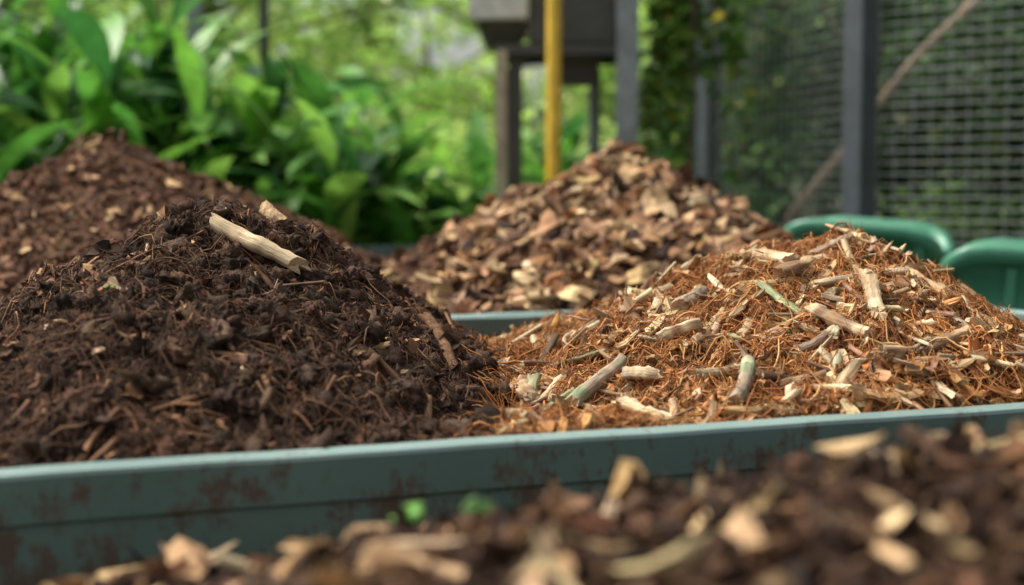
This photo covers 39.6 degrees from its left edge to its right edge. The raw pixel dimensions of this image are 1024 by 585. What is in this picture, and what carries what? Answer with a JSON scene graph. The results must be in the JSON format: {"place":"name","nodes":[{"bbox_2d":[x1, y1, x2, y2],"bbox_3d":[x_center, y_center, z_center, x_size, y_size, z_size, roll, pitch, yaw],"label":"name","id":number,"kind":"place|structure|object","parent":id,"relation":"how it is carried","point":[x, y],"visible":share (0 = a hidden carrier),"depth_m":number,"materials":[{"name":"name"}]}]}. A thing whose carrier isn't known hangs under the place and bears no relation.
{"place":"outdoors","nodes":[
{"label":"outdoors","id":0,"kind":"place"},
{"bbox_2d":[0,0,52,40],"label":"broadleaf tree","id":1,"kind":"object","parent":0,"point":[8,4],"visible":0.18,"depth_m":16.75,"materials":[{"name":"green plant"}]},
{"bbox_2d":[1,0,910,186],"label":"sky","id":2,"kind":"structure","parent":0,"point":[468,50],"materials":[{"name":"white"}]},
{"bbox_2d":[465,187,930,217],"bbox_3d":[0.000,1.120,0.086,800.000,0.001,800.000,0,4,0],"label":"ground","id":3,"kind":"structure","parent":0,"point":[793,188],"depth_m":119.25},
{"bbox_2d":[0,0,60,66],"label":"broadleaf tree","id":4,"kind":"object","parent":3,"relation":"on","point":[57,64],"visible":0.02,"depth_m":26.50,"materials":[{"name":"green plant"}]},
{"bbox_2d":[0,0,139,148],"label":"ginger plant","id":5,"kind":"object","parent":3,"relation":"on","point":[13,75],"visible":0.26,"depth_m":7.58,"materials":[{"name":"green plant"}]},
{"bbox_2d":[0,47,140,170],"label":"ginger plant","id":6,"kind":"object","parent":3,"relation":"on","point":[118,64],"visible":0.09,"depth_m":7.27,"materials":[{"name":"green plant"}]},
{"bbox_2d":[0,6,219,183],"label":"ginger plant","id":7,"kind":"object","parent":3,"relation":"on","point":[91,93],"visible":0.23,"depth_m":6.84,"materials":[{"name":"green plant"}]},
{"bbox_2d":[30,0,229,49],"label":"broadleaf tree","id":8,"kind":"object","parent":3,"relation":"on","point":[169,16],"visible":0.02,"depth_m":36.99,"materials":[{"name":"green plant"}]},
{"bbox_2d":[0,0,260,168],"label":"ginger plant","id":9,"kind":"object","parent":3,"relation":"on","point":[146,51],"visible":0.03,"depth_m":7.92,"materials":[{"name":"green plant"}]},
{"bbox_2d":[16,13,311,186],"bbox_3d":[-1.937,-0.559,7.826,1.823,2.162,1.975,0,4,0],"label":"ginger plant","id":10,"kind":"object","parent":3,"relation":"on","point":[194,87],"visible":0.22,"depth_m":7.59,"materials":[{"name":"green plant"}]},
{"bbox_2d":[61,48,311,203],"bbox_3d":[-1.588,-0.393,7.570,1.592,1.870,1.582,1,4,10],"label":"ginger plant","id":11,"kind":"object","parent":3,"relation":"on","point":[161,80],"visible":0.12,"depth_m":7.70,"materials":[{"name":"green plant"}]},
{"bbox_2d":[24,0,355,125],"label":"broadleaf tree","id":12,"kind":"object","parent":3,"relation":"on","point":[252,14],"visible":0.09,"depth_m":24.73,"materials":[{"name":"green plant"}]},
{"bbox_2d":[186,0,202,43],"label":"metal post","id":13,"kind":"object","parent":3,"relation":"on","point":[195,12],"depth_m":9.05,"materials":[{"name":"grey metal"}]},
{"bbox_2d":[70,0,328,151],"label":"ginger plant","id":14,"kind":"object","parent":3,"relation":"on","point":[243,60],"visible":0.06,"depth_m":8.00,"materials":[{"name":"green plant"}]},
{"bbox_2d":[17,0,417,129],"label":"broadleaf tree","id":15,"kind":"object","parent":3,"relation":"on","point":[365,27],"visible":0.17,"depth_m":16.90,"materials":[{"name":"green plant"}]},
{"bbox_2d":[259,0,270,142],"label":"metal post","id":16,"kind":"object","parent":3,"relation":"on","point":[264,44],"depth_m":9.27,"materials":[{"name":"metal"}]},
{"bbox_2d":[159,43,450,245],"bbox_3d":[-1.279,-0.406,7.736,1.624,1.871,1.744,1,5,14],"label":"ginger plant","id":17,"kind":"object","parent":3,"relation":"on","point":[340,184],"visible":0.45,"depth_m":7.39,"materials":[{"name":"green plant"}]},
{"bbox_2d":[175,62,476,208],"bbox_3d":[-1.355,-0.466,8.519,2.188,1.869,1.555,-3,5,-31],"label":"ginger plant","id":18,"kind":"object","parent":3,"relation":"on","point":[355,81],"visible":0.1,"depth_m":8.55,"materials":[{"name":"green plant"}]},
{"bbox_2d":[241,1,437,153],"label":"broadleaf tree","id":19,"kind":"object","parent":3,"relation":"on","point":[371,114],"depth_m":37.23,"materials":[{"name":"green plant"}]},
{"bbox_2d":[208,113,494,188],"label":"shrub","id":20,"kind":"object","parent":3,"relation":"on","point":[461,157],"visible":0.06,"depth_m":14.69,"materials":[{"name":"green plant"}]},
{"bbox_2d":[259,123,459,245],"bbox_3d":[-0.850,-0.212,7.990,1.479,1.445,1.261,2,5,28],"label":"ginger plant","id":21,"kind":"object","parent":3,"relation":"on","point":[406,227],"visible":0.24,"depth_m":7.77,"materials":[{"name":"green plant"}]},
{"bbox_2d":[266,64,461,239],"bbox_3d":[-0.873,-0.469,8.774,1.700,1.836,1.356,2,5,26],"label":"ginger plant","id":22,"kind":"object","parent":3,"relation":"on","point":[414,179],"visible":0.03,"depth_m":8.28,"materials":[{"name":"green plant"}]},
{"bbox_2d":[257,0,537,152],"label":"broadleaf tree","id":23,"kind":"object","parent":3,"relation":"on","point":[370,61],"visible":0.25,"depth_m":26.87,"materials":[{"name":"green plant"}]},
{"bbox_2d":[300,154,538,230],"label":"shrub","id":24,"kind":"object","parent":3,"relation":"on","point":[458,188],"depth_m":12.19,"materials":[{"name":"green plant"}]},
{"bbox_2d":[297,157,545,246],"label":"ginger plant","id":25,"kind":"object","parent":3,"relation":"on","point":[435,205],"visible":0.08,"depth_m":8.06,"materials":[{"name":"green plant"}]},
{"bbox_2d":[381,136,541,228],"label":"ginger plant","id":26,"kind":"object","parent":3,"relation":"on","point":[437,148],"visible":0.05,"depth_m":8.37,"materials":[{"name":"green plant"}]},
{"bbox_2d":[350,245,577,316],"bbox_3d":[-1.192,0.329,5.148,5.274,0.801,3.816,-2,5,-20],"label":"compost bin","id":27,"kind":"object","parent":3,"relation":"on","point":[381,250],"visible":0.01,"depth_m":7.25,"materials":[{"name":"teal paint"}]},
{"bbox_2d":[0,128,442,302],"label":"bark mulch pile","id":28,"kind":"object","parent":27,"relation":"in","point":[76,198],"visible":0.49,"depth_m":4.25,"materials":[{"name":"wood"}]},
{"bbox_2d":[415,139,800,313],"bbox_3d":[0.435,-0.268,5.583,1.413,0.633,4.252,0,4,0],"label":"wood chip pile","id":29,"kind":"object","parent":27,"relation":"in","point":[614,216],"visible":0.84,"depth_m":4.17,"materials":[{"name":"wood"}]},
{"bbox_2d":[0,307,1023,584],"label":"compost bin","id":30,"kind":"object","parent":3,"relation":"on","point":[74,519],"visible":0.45,"depth_m":1.72,"materials":[{"name":"teal paint"}]},
{"bbox_2d":[0,193,574,468],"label":"dark compost pile","id":31,"kind":"object","parent":30,"relation":"in","point":[179,329],"visible":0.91,"depth_m":2.01,"materials":[{"name":"soil"}]},
{"bbox_2d":[209,212,311,273],"bbox_3d":[-0.425,-0.082,2.363,0.200,0.101,0.042,2,5,25],"label":"wooden stick","id":32,"kind":"object","parent":31,"relation":"on","point":[263,247],"visible":0.98,"depth_m":2.34,"materials":[{"name":"brown wood"}]},
{"bbox_2d":[424,218,1023,440],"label":"coir mulch pile","id":33,"kind":"object","parent":30,"relation":"in","point":[847,319],"visible":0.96,"depth_m":2.29,"materials":[{"name":"wood"}]},
{"bbox_2d":[439,101,601,195],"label":"ginger plant","id":34,"kind":"object","parent":3,"relation":"on","point":[480,154],"visible":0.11,"depth_m":9.41,"materials":[{"name":"green plant"}]},
{"bbox_2d":[355,0,688,169],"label":"broadleaf tree","id":35,"kind":"object","parent":3,"relation":"on","point":[480,95],"visible":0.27,"depth_m":19.98,"materials":[{"name":"green plant"}]},
{"bbox_2d":[406,90,639,192],"bbox_3d":[0.349,-1.073,15.454,3.394,2.199,2.362,0,4,0],"label":"shrub","id":36,"kind":"object","parent":3,"relation":"on","point":[527,115],"visible":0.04,"depth_m":15.16,"materials":[{"name":"green plant"}]},
{"bbox_2d":[546,0,560,181],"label":"yellow pole","id":37,"kind":"object","parent":3,"relation":"on","point":[553,105],"visible":0.45,"depth_m":7.66,"materials":[{"name":"metal"}]},
{"bbox_2d":[469,0,638,198],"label":"feed hopper","id":38,"kind":"object","parent":3,"relation":"on","point":[595,34],"visible":0.59,"depth_m":7.93,"materials":[{"name":"metal"}]},
{"bbox_2d":[471,6,644,154],"bbox_3d":[1.651,-5.342,33.937,6.952,7.703,5.940,1,4,8],"label":"broadleaf tree","id":39,"kind":"object","parent":3,"relation":"on","point":[534,120],"visible":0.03,"depth_m":33.99,"materials":[{"name":"green plant"}]},
{"bbox_2d":[462,125,659,202],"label":"shrub","id":40,"kind":"object","parent":3,"relation":"on","point":[582,150],"depth_m":12.20,"materials":[{"name":"green plant"}]},
{"bbox_2d":[522,129,673,179],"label":"ginger plant","id":41,"kind":"object","parent":3,"relation":"on","point":[666,138],"visible":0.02,"depth_m":8.51,"materials":[{"name":"green plant"}]},
{"bbox_2d":[634,0,764,208],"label":"climbing vine","id":42,"kind":"object","parent":3,"relation":"on","point":[664,48],"visible":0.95,"depth_m":7.98,"materials":[{"name":"green plant"}]},
{"bbox_2d":[573,37,841,228],"bbox_3d":[1.468,-0.792,10.359,2.066,2.269,1.991,0,4,0],"label":"shrub","id":43,"kind":"object","parent":3,"relation":"on","point":[743,175],"visible":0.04,"depth_m":10.10,"materials":[{"name":"green plant"}]},
{"bbox_2d":[536,0,886,170],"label":"broadleaf tree","id":44,"kind":"object","parent":3,"relation":"on","point":[580,100],"visible":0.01,"depth_m":21.03,"materials":[{"name":"green plant"}]},
{"bbox_2d":[641,20,821,174],"bbox_3d":[5.597,-4.301,29.867,5.468,6.265,6.614,3,5,31],"label":"broadleaf tree","id":45,"kind":"object","parent":3,"relation":"on","point":[779,82],"depth_m":28.75,"materials":[{"name":"green plant"}]},
{"bbox_2d":[641,0,1019,218],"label":"broadleaf tree","id":46,"kind":"object","parent":3,"relation":"on","point":[830,105],"visible":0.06,"depth_m":11.60,"materials":[{"name":"green plant"}]},
{"bbox_2d":[686,0,1023,232],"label":"shrub","id":47,"kind":"object","parent":3,"relation":"on","point":[888,168],"visible":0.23,"depth_m":9.38,"materials":[{"name":"green plant"}]},
{"bbox_2d":[695,0,1023,245],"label":"wire fence","id":48,"kind":"object","parent":3,"relation":"on","point":[860,93],"visible":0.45,"depth_m":6.92,"materials":[{"name":"grey metal"}]},
{"bbox_2d":[784,216,954,269],"bbox_3d":[1.330,0.204,5.456,0.608,0.965,0.468,6,7,24],"label":"plastic tub","id":49,"kind":"object","parent":3,"relation":"on","point":[925,241],"visible":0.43,"depth_m":5.19,"materials":[{"name":"green plastic"}]},
{"bbox_2d":[783,0,981,228],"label":"leaning branch","id":50,"kind":"object","parent":3,"relation":"on","point":[963,12],"visible":0.52,"depth_m":7.65,"materials":[{"name":"brown wood"}]},
{"bbox_2d":[755,0,1010,193],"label":"broadleaf tree","id":51,"kind":"object","parent":3,"relation":"on","point":[810,68],"depth_m":11.87,"materials":[{"name":"green plant"}]},
{"bbox_2d":[877,163,1023,250],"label":"shrub","id":52,"kind":"object","parent":3,"relation":"on","point":[953,203],"visible":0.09,"depth_m":7.88,"materials":[{"name":"green plant"}]},
{"bbox_2d":[877,0,1023,249],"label":"shrub","id":53,"kind":"object","parent":3,"relation":"on","point":[977,83],"visible":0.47,"depth_m":8.22,"materials":[{"name":"green plant"}]},
{"bbox_2d":[928,0,1020,118],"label":"broadleaf tree","id":54,"kind":"object","parent":3,"relation":"on","point":[978,11],"visible":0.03,"depth_m":11.19,"materials":[{"name":"green plant"}]},
{"bbox_2d":[933,0,1023,207],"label":"broadleaf tree","id":55,"kind":"object","parent":3,"relation":"on","point":[957,155],"visible":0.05,"depth_m":9.09,"materials":[{"name":"green plant"}]},
{"bbox_2d":[940,238,1023,310],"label":"plastic tub","id":56,"kind":"object","parent":3,"relation":"on","point":[991,271],"visible":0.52,"depth_m":4.20,"materials":[{"name":"green plastic"}]},
{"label":"compost bin","id":57,"kind":"object","parent":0,"visible":0},
{"bbox_2d":[42,416,1023,584],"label":"wood chip pile","id":58,"kind":"object","parent":57,"relation":"in","point":[917,506],"visible":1,"depth_m":1.06,"materials":[{"name":"wood"}]}
]}

